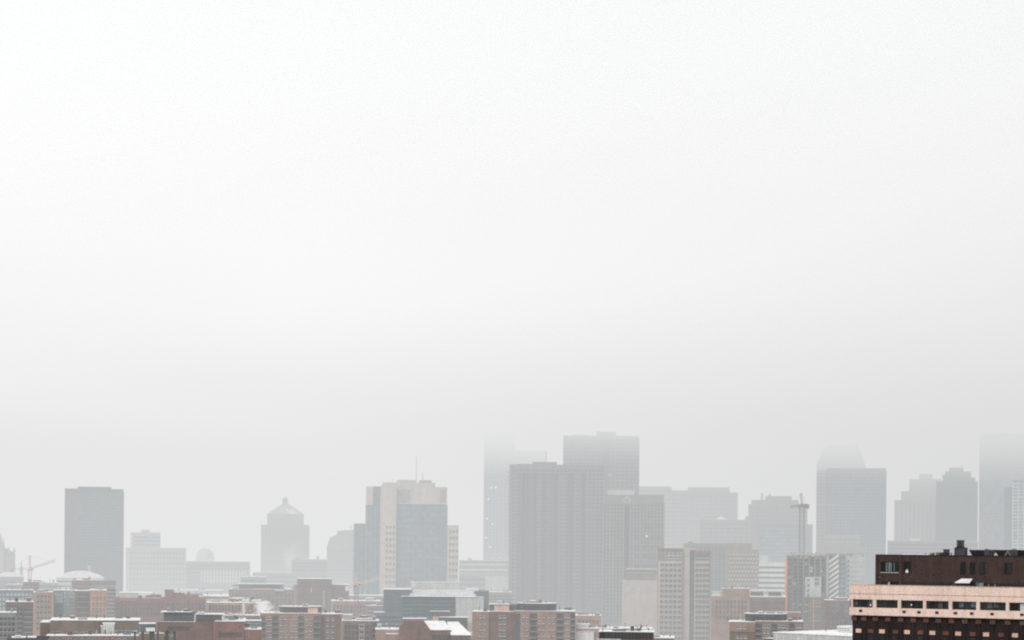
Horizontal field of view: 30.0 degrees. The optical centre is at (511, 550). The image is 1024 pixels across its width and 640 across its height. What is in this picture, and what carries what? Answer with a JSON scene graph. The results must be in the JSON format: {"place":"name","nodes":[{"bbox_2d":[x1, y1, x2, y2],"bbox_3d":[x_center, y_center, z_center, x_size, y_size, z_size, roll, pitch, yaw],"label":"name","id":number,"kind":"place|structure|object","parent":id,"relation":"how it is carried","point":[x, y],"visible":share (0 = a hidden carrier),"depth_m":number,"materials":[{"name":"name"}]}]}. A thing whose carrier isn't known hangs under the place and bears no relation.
{"place":"outdoors","nodes":[
{"label":"outdoors","id":0,"kind":"place"},
{"bbox_2d":[0,534,14,573],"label":"stone church","id":1,"kind":"structure","parent":0,"point":[7,560],"depth_m":1521.08,"materials":[{"name":"stone"}]},
{"bbox_2d":[0,608,16,639],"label":"grey building","id":2,"kind":"structure","parent":0,"point":[7,623],"depth_m":830.31,"materials":[{"name":"concrete"}]},
{"bbox_2d":[0,572,23,587],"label":"hall","id":3,"kind":"structure","parent":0,"point":[10,577],"depth_m":1400.55,"materials":[{"name":"grey concrete"}]},
{"bbox_2d":[5,583,22,588],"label":"hazy block","id":4,"kind":"structure","parent":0,"point":[15,585],"depth_m":1250.06,"materials":[{"name":"glass"}]},
{"bbox_2d":[0,587,32,610],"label":"apartment block","id":5,"kind":"structure","parent":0,"point":[6,594],"depth_m":1050.18,"materials":[{"name":"grey concrete"}]},
{"bbox_2d":[6,597,33,636],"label":"brick building","id":6,"kind":"structure","parent":0,"point":[23,609],"depth_m":900.47,"materials":[{"name":"brown brick"}]},
{"bbox_2d":[7,635,48,639],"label":"rooftop shed","id":7,"kind":"structure","parent":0,"point":[17,637],"depth_m":731.11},
{"bbox_2d":[23,579,40,615],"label":"brick building","id":8,"kind":"structure","parent":0,"point":[31,584],"depth_m":1120.35,"materials":[{"name":"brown brick"}]},
{"bbox_2d":[10,555,55,578],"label":"tower crane","id":9,"kind":"object","parent":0,"point":[30,568],"visible":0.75,"depth_m":1359.55,"materials":[{"name":"red paint"}]},
{"bbox_2d":[33,588,52,636],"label":"apartment block","id":10,"kind":"structure","parent":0,"point":[43,604],"depth_m":979.79,"materials":[{"name":"orange brick"}]},
{"bbox_2d":[39,579,57,590],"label":"hazy block","id":11,"kind":"structure","parent":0,"point":[50,585],"depth_m":1290.54,"materials":[{"name":"grey concrete"}]},
{"bbox_2d":[53,588,74,617],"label":"apartment block","id":12,"kind":"structure","parent":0,"point":[63,603],"depth_m":999.82,"materials":[{"name":"grey concrete"}]},
{"bbox_2d":[72,577,91,589],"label":"brick building","id":13,"kind":"structure","parent":0,"point":[83,583],"depth_m":1120.08,"materials":[{"name":"brown brick"}]},
{"bbox_2d":[75,586,89,617],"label":"apartment block","id":14,"kind":"structure","parent":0,"point":[82,602],"depth_m":985.00,"materials":[{"name":"grey concrete"}]},
{"bbox_2d":[40,615,140,635],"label":"long hall","id":15,"kind":"structure","parent":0,"point":[60,625],"depth_m":799.83,"materials":[{"name":"brown brick"}]},
{"bbox_2d":[64,487,123,596],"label":"office tower","id":16,"kind":"structure","parent":0,"point":[94,530],"depth_m":1400.27,"materials":[{"name":"stone"}]},
{"bbox_2d":[90,588,106,617],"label":"apartment block","id":17,"kind":"structure","parent":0,"point":[98,602],"depth_m":970.02,"materials":[{"name":"orange brick"}]},
{"bbox_2d":[90,581,115,617],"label":"office block","id":18,"kind":"structure","parent":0,"point":[110,586],"depth_m":1060.83,"materials":[{"name":"grey concrete"}]},
{"bbox_2d":[125,530,185,596],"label":"university building","id":19,"kind":"structure","parent":0,"point":[152,566],"depth_m":1637.29,"materials":[{"name":"concrete"}]},
{"bbox_2d":[174,588,223,596],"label":"hazy block","id":20,"kind":"structure","parent":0,"point":[194,591],"depth_m":1230.84,"materials":[{"name":"grey concrete"}]},
{"bbox_2d":[195,548,213,560],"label":"domed hall","id":21,"kind":"structure","parent":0,"point":[204,554],"depth_m":1854.21,"materials":[{"name":"stone"}]},
{"bbox_2d":[157,608,261,639],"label":"brick hall","id":22,"kind":"structure","parent":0,"point":[185,624],"depth_m":829.82,"materials":[{"name":"red brick"}]},
{"bbox_2d":[203,592,228,603],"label":"brick building","id":23,"kind":"structure","parent":0,"point":[218,597],"depth_m":1029.98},
{"bbox_2d":[186,561,249,593],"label":"office block","id":24,"kind":"structure","parent":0,"point":[217,575],"depth_m":1599.61,"materials":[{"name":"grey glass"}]},
{"bbox_2d":[206,599,242,616],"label":"snowy building","id":25,"kind":"structure","parent":0,"point":[227,606],"depth_m":985.08,"materials":[{"name":"brown brick"}]},
{"bbox_2d":[15,557,458,591],"bbox_3d":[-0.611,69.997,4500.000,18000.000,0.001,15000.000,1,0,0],"label":"ground","id":26,"kind":"structure","parent":0,"point":[49,572],"depth_m":6581.40,"materials":[{"name":"white snow"}]},
{"bbox_2d":[20,560,22,575],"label":"steeple","id":27,"kind":"object","parent":26,"relation":"on","point":[21,570],"visible":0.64,"depth_m":1540.23,"materials":[{"name":"stone"}]},
{"bbox_2d":[56,566,103,588],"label":"arena","id":28,"kind":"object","parent":26,"relation":"on","point":[64,580],"visible":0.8,"depth_m":1339.59,"materials":[{"name":"white metal"}]},
{"bbox_2d":[100,622,114,633],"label":"white annex","id":29,"kind":"object","parent":26,"relation":"on","point":[108,627],"visible":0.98,"depth_m":786.06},
{"bbox_2d":[46,630,173,639],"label":"snowy low roof","id":30,"kind":"structure","parent":26,"relation":"on","point":[70,635],"depth_m":770.35,"materials":[{"name":"white snow"}]},
{"bbox_2d":[139,622,163,639],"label":"skylight shed","id":31,"kind":"structure","parent":26,"relation":"on","point":[146,627],"depth_m":774.59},
{"bbox_2d":[149,631,154,639],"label":"chimney stack","id":32,"kind":"object","parent":26,"relation":"on","point":[151,635],"visible":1,"depth_m":744.98,"materials":[{"name":"grey metal"}]},
{"bbox_2d":[114,589,205,632],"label":"red brick school","id":33,"kind":"object","parent":26,"relation":"on","point":[148,608],"visible":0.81,"depth_m":1009.96,"materials":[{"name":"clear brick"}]},
{"bbox_2d":[165,631,168,639],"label":"chimney stack","id":34,"kind":"object","parent":26,"relation":"on","point":[166,635],"visible":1,"depth_m":744.97,"materials":[{"name":"grey metal"}]},
{"bbox_2d":[245,620,260,626],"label":"grey penthouse","id":35,"kind":"object","parent":26,"relation":"on","point":[253,623],"visible":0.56,"depth_m":880.03,"materials":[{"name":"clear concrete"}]},
{"bbox_2d":[229,583,293,610],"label":"building","id":36,"kind":"structure","parent":26,"relation":"on","point":[276,595],"depth_m":1131.19,"materials":[{"name":"grey concrete"}]},
{"bbox_2d":[345,573,380,617],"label":"luffing crane","id":37,"kind":"object","parent":26,"relation":"on","point":[355,585],"visible":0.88,"depth_m":1039.25,"materials":[{"name":"orange paint"}]},
{"bbox_2d":[353,456,458,594],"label":"office complex","id":38,"kind":"structure","parent":26,"relation":"on","point":[405,535],"depth_m":1330.02,"materials":[{"name":"grey concrete"}]},
{"bbox_2d":[399,619,471,639],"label":"gabled school","id":39,"kind":"object","parent":26,"relation":"on","point":[410,629],"visible":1,"depth_m":849.83,"materials":[{"name":"brown brick"}]},
{"bbox_2d":[459,558,508,590],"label":"convention hall","id":40,"kind":"structure","parent":26,"relation":"on","point":[488,575],"depth_m":1480.07,"materials":[{"name":"grey concrete"}]},
{"bbox_2d":[639,486,687,547],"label":"stepped office","id":41,"kind":"structure","parent":26,"relation":"on","point":[676,518],"depth_m":1720.77,"materials":[{"name":"grey glass"}]},
{"bbox_2d":[759,555,784,595],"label":"banded office","id":42,"kind":"structure","parent":26,"relation":"on","point":[771,575],"depth_m":1330.00,"materials":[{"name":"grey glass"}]},
{"bbox_2d":[790,493,808,552],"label":"tower crane","id":43,"kind":"object","parent":26,"relation":"on","point":[804,506],"visible":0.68,"depth_m":1099.30,"materials":[{"name":"grey paint"}]},
{"bbox_2d":[785,552,827,630],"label":"construction site","id":44,"kind":"object","parent":26,"relation":"on","point":[806,577],"visible":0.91,"depth_m":1080.35,"materials":[{"name":"grey concrete"}]},
{"bbox_2d":[229,595,249,600],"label":"snowy building","id":45,"kind":"structure","parent":0,"point":[234,598],"depth_m":1060.46,"materials":[{"name":"brick"}]},
{"bbox_2d":[223,611,259,619],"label":"snowy building","id":46,"kind":"structure","parent":0,"point":[255,616],"depth_m":940.89,"materials":[{"name":"grey metal"}]},
{"bbox_2d":[242,596,260,613],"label":"snowy building","id":47,"kind":"structure","parent":0,"point":[245,600],"depth_m":1029.56,"materials":[{"name":"white snow"}]},
{"bbox_2d":[240,575,265,582],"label":"hazy block","id":48,"kind":"structure","parent":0,"point":[253,579],"depth_m":1420.11,"materials":[{"name":"grey glass"}]},
{"bbox_2d":[246,599,269,613],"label":"snowy building","id":49,"kind":"structure","parent":0,"point":[253,606],"depth_m":999.99,"materials":[{"name":"white snow"}]},
{"bbox_2d":[261,497,309,571],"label":"pyramid tower","id":50,"kind":"structure","parent":0,"point":[285,535],"depth_m":1700.27,"materials":[{"name":"grey stone"}]},
{"bbox_2d":[253,556,327,587],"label":"podium building","id":51,"kind":"structure","parent":0,"point":[310,568],"depth_m":1562.94,"materials":[{"name":"grey concrete"}]},
{"bbox_2d":[260,604,341,639],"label":"apartment block","id":52,"kind":"structure","parent":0,"point":[299,622],"depth_m":910.34,"materials":[{"name":"beige brick"}]},
{"bbox_2d":[293,578,348,611],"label":"brick block","id":53,"kind":"structure","parent":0,"point":[323,592],"depth_m":1130.40,"materials":[{"name":"brown brick"}]},
{"bbox_2d":[327,525,353,593],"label":"gabled tower","id":54,"kind":"structure","parent":0,"point":[340,545],"depth_m":1639.99,"materials":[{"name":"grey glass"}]},
{"bbox_2d":[331,597,380,633],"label":"brick block","id":55,"kind":"structure","parent":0,"point":[344,606],"depth_m":1079.88,"materials":[{"name":"brown brick"}]},
{"bbox_2d":[342,614,378,639],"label":"flat roofed block","id":56,"kind":"structure","parent":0,"point":[361,627],"depth_m":879.94,"materials":[{"name":"grey brick"}]},
{"bbox_2d":[349,591,383,603],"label":"hazy block","id":57,"kind":"structure","parent":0,"point":[364,596],"depth_m":1220.43,"materials":[{"name":"grey concrete"}]},
{"bbox_2d":[365,602,382,617],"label":"grey building","id":58,"kind":"structure","parent":0,"point":[370,609],"depth_m":1039.89,"materials":[{"name":"concrete"}]},
{"bbox_2d":[375,624,398,639],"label":"snowy building","id":59,"kind":"structure","parent":0,"point":[386,633],"depth_m":859.69,"materials":[{"name":"pink brick"}]},
{"bbox_2d":[374,582,488,626],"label":"glass hall","id":60,"kind":"structure","parent":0,"point":[423,599],"depth_m":1000.56,"materials":[{"name":"glass"}]},
{"bbox_2d":[402,611,471,639],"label":"entrance pavilion","id":61,"kind":"structure","parent":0,"point":[446,618],"depth_m":931.60,"materials":[{"name":"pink paint"}]},
{"bbox_2d":[489,588,511,604],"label":"hazy block","id":62,"kind":"structure","parent":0,"point":[504,595],"depth_m":1259.98,"materials":[{"name":"grey concrete"}]},
{"bbox_2d":[0,0,1023,560],"label":"sky","id":63,"kind":"structure","parent":0,"point":[255,254],"materials":[{"name":"white"}]},
{"bbox_2d":[483,432,546,559],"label":"office tower","id":64,"kind":"structure","parent":0,"point":[501,453],"depth_m":1739.93,"materials":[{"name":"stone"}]},
{"bbox_2d":[472,600,574,639],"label":"apartment block","id":65,"kind":"structure","parent":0,"point":[531,620],"depth_m":890.34,"materials":[{"name":"beige brick"}]},
{"bbox_2d":[506,462,604,613],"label":"residential tower","id":66,"kind":"structure","parent":0,"point":[555,533],"depth_m":1339.75,"materials":[{"name":"grey concrete"}]},
{"bbox_2d":[575,611,600,639],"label":"pink building","id":67,"kind":"structure","parent":0,"point":[592,619],"depth_m":999.99,"materials":[{"name":"brick"}]},
{"bbox_2d":[563,432,639,494],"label":"office tower","id":68,"kind":"structure","parent":0,"point":[617,457],"depth_m":1419.44,"materials":[{"name":"grey concrete"}]},
{"bbox_2d":[576,623,652,639],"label":"snowy building","id":69,"kind":"structure","parent":0,"point":[585,631],"depth_m":900.49,"materials":[{"name":"white snow"}]},
{"bbox_2d":[596,626,654,639],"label":"black walled block","id":70,"kind":"structure","parent":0,"point":[627,633],"depth_m":720.30,"materials":[{"name":"metal"}]},
{"bbox_2d":[601,490,664,625],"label":"bank tower","id":71,"kind":"structure","parent":0,"point":[633,531],"depth_m":1290.08,"materials":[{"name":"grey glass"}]},
{"bbox_2d":[622,569,656,634],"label":"beige block","id":72,"kind":"structure","parent":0,"point":[638,597],"depth_m":1200.14,"materials":[{"name":"concrete"}]},
{"bbox_2d":[654,635,673,639],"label":"snowy building","id":73,"kind":"structure","parent":0,"point":[663,637],"depth_m":780.17,"materials":[{"name":"white snow"}]},
{"bbox_2d":[656,547,710,639],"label":"twin apartment tower","id":74,"kind":"structure","parent":0,"point":[683,581],"depth_m":1120.16,"materials":[{"name":"beige concrete"}]},
{"bbox_2d":[687,487,737,542],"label":"office tower","id":75,"kind":"structure","parent":0,"point":[709,503],"depth_m":1700.66,"materials":[{"name":"grey glass"}]},
{"bbox_2d":[683,541,758,639],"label":"hatched block","id":76,"kind":"structure","parent":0,"point":[733,565],"depth_m":1269.55,"materials":[{"name":"grey concrete"}]},
{"bbox_2d":[700,516,750,542],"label":"gabled block","id":77,"kind":"structure","parent":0,"point":[721,529],"depth_m":1559.98,"materials":[{"name":"grey glass"}]},
{"bbox_2d":[711,585,785,639],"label":"brick block","id":78,"kind":"structure","parent":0,"point":[732,602],"depth_m":1041.46,"materials":[{"name":"brown brick"}]},
{"bbox_2d":[727,611,802,639],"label":"apartment block","id":79,"kind":"structure","parent":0,"point":[760,625],"depth_m":831.45,"materials":[{"name":"beige brick"}]},
{"bbox_2d":[745,493,812,595],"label":"shouldered tower","id":80,"kind":"structure","parent":0,"point":[774,528],"depth_m":1557.90,"materials":[{"name":"concrete"}]},
{"bbox_2d":[764,625,851,639],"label":"white roofed hall","id":81,"kind":"structure","parent":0,"point":[842,632],"depth_m":646.72,"materials":[{"name":"grey metal"}]},
{"bbox_2d":[824,596,852,629],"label":"brick building","id":82,"kind":"structure","parent":0,"point":[836,611],"depth_m":1000.73,"materials":[{"name":"grey brick"}]},
{"bbox_2d":[816,444,865,485],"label":"office tower","id":83,"kind":"structure","parent":0,"point":[843,456],"depth_m":1639.99,"materials":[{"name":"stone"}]},
{"bbox_2d":[819,536,865,597],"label":"podium building","id":84,"kind":"structure","parent":0,"point":[841,544],"depth_m":1429.01,"materials":[{"name":"grey concrete"}]},
{"bbox_2d":[826,553,863,598],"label":"balcony block","id":85,"kind":"structure","parent":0,"point":[840,566],"depth_m":1090.66,"materials":[{"name":"grey concrete"}]},
{"bbox_2d":[816,468,886,583],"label":"office tower","id":86,"kind":"structure","parent":0,"point":[850,501],"depth_m":1499.88,"materials":[{"name":"stone"}]},
{"bbox_2d":[894,474,941,540],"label":"stepped tower","id":87,"kind":"structure","parent":0,"point":[914,510],"depth_m":1641.41,"materials":[{"name":"grey glass"}]},
{"bbox_2d":[887,539,977,554],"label":"podium building","id":88,"kind":"structure","parent":0,"point":[914,546],"depth_m":1421.50,"materials":[{"name":"grey concrete"}]},
{"bbox_2d":[849,540,1023,639],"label":"brown brick tower","id":89,"kind":"structure","parent":0,"point":[962,594],"depth_m":412.05,"materials":[{"name":"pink brick"}]},
{"bbox_2d":[856,634,861,639],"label":"window","id":90,"kind":"structure","parent":89,"relation":"in","point":[858,636],"depth_m":419.69,"materials":[{"name":"black glass"}]},
{"bbox_2d":[853,599,872,607],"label":"window","id":91,"kind":"structure","parent":89,"relation":"in","point":[856,602],"depth_m":419.18,"materials":[{"name":"black glass"}]},
{"bbox_2d":[867,634,872,639],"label":"window","id":92,"kind":"structure","parent":89,"relation":"in","point":[870,636],"depth_m":418.36,"materials":[{"name":"black glass"}]},
{"bbox_2d":[879,635,884,639],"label":"window","id":93,"kind":"structure","parent":89,"relation":"in","point":[881,637],"depth_m":417.08,"materials":[{"name":"black glass"}]},
{"bbox_2d":[877,600,897,607],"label":"window","id":94,"kind":"structure","parent":89,"relation":"in","point":[880,603],"depth_m":416.42,"materials":[{"name":"black glass"}]},
{"bbox_2d":[892,635,897,639],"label":"window","id":95,"kind":"structure","parent":89,"relation":"in","point":[894,637],"depth_m":415.56,"materials":[{"name":"black glass"}]},
{"bbox_2d":[902,600,922,608],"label":"window","id":96,"kind":"structure","parent":89,"relation":"in","point":[916,604],"depth_m":413.58,"materials":[{"name":"black glass"}]},
{"bbox_2d":[927,601,948,608],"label":"window","id":97,"kind":"structure","parent":89,"relation":"in","point":[930,604],"depth_m":410.82,"materials":[{"name":"black glass"}]},
{"bbox_2d":[953,601,975,609],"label":"window","id":98,"kind":"structure","parent":89,"relation":"in","point":[957,605],"depth_m":407.97,"materials":[{"name":"black glass"}]},
{"bbox_2d":[980,602,1005,610],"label":"window","id":99,"kind":"structure","parent":89,"relation":"in","point":[998,606],"depth_m":404.79,"materials":[{"name":"black glass"}]},
{"bbox_2d":[1010,602,1023,610],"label":"window","id":100,"kind":"structure","parent":89,"relation":"in","point":[1013,606],"depth_m":402.53,"materials":[{"name":"black glass"}]},
{"bbox_2d":[936,465,977,540],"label":"stepped tower","id":101,"kind":"structure","parent":0,"point":[956,503],"depth_m":1500.18,"materials":[{"name":"stone"}]},
{"bbox_2d":[979,433,1023,554],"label":"striped tower","id":102,"kind":"structure","parent":0,"point":[1001,461],"depth_m":1493.86,"materials":[{"name":"grey glass"}]},
{"bbox_2d":[1004,480,1023,548],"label":"office tower","id":103,"kind":"structure","parent":0,"point":[1014,516],"depth_m":1383.55,"materials":[{"name":"grey concrete"}]}
]}

